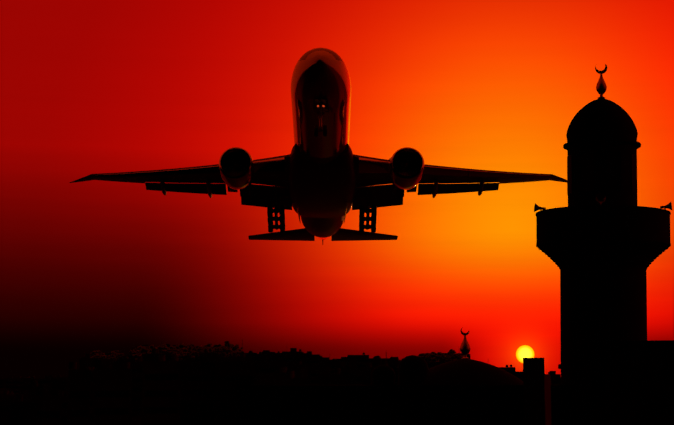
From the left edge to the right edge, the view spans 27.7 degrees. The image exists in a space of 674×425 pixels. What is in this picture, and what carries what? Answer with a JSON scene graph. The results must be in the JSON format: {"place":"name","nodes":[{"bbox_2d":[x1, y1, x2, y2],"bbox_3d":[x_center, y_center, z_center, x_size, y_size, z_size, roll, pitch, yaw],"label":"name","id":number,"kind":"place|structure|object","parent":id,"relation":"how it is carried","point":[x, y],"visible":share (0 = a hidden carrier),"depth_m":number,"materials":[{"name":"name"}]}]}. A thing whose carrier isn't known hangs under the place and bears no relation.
{"place":"outdoors","nodes":[
{"label":"outdoors","id":0,"kind":"place"},
{"bbox_2d":[90,415,141,424],"bbox_3d":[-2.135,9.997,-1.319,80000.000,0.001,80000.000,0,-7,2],"label":"ground","id":1,"kind":"structure","parent":0,"point":[136,419],"depth_m":388.69,"materials":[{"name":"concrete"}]},
{"bbox_2d":[236,328,572,424],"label":"mosque","id":2,"kind":"structure","parent":1,"relation":"on","point":[465,390],"depth_m":79.37,"materials":[{"name":"black metal"}]},
{"bbox_2d":[534,64,671,424],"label":"minaret","id":3,"kind":"object","parent":1,"relation":"on","point":[603,243],"visible":0.98,"depth_m":78.03,"materials":[{"name":"stone"}]},
{"bbox_2d":[0,340,560,424],"bbox_3d":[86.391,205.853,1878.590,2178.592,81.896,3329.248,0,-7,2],"label":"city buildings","id":4,"kind":"structure","parent":0,"point":[155,387],"depth_m":309.96,"materials":[{"name":"concrete"}]},
{"bbox_2d":[70,47,566,243],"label":"aircraft","id":5,"kind":"object","parent":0,"point":[324,177],"visible":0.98,"depth_m":159.14,"materials":[{"name":"white paint"}]},
{"bbox_2d":[0,0,673,378],"label":"sky","id":6,"kind":"structure","parent":0,"point":[87,87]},
{"bbox_2d":[523,340,673,424],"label":"mosque buildings","id":7,"kind":"structure","parent":0,"point":[639,382],"depth_m":34.35,"materials":[{"name":"concrete"}]},
{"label":"hill terrain","id":8,"kind":"structure","parent":0,"visible":0},
{"bbox_2d":[90,341,463,368],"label":"trees","id":9,"kind":"object","parent":8,"relation":"on","point":[182,353],"visible":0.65,"depth_m":601.38,"materials":[{"name":"black plant"}]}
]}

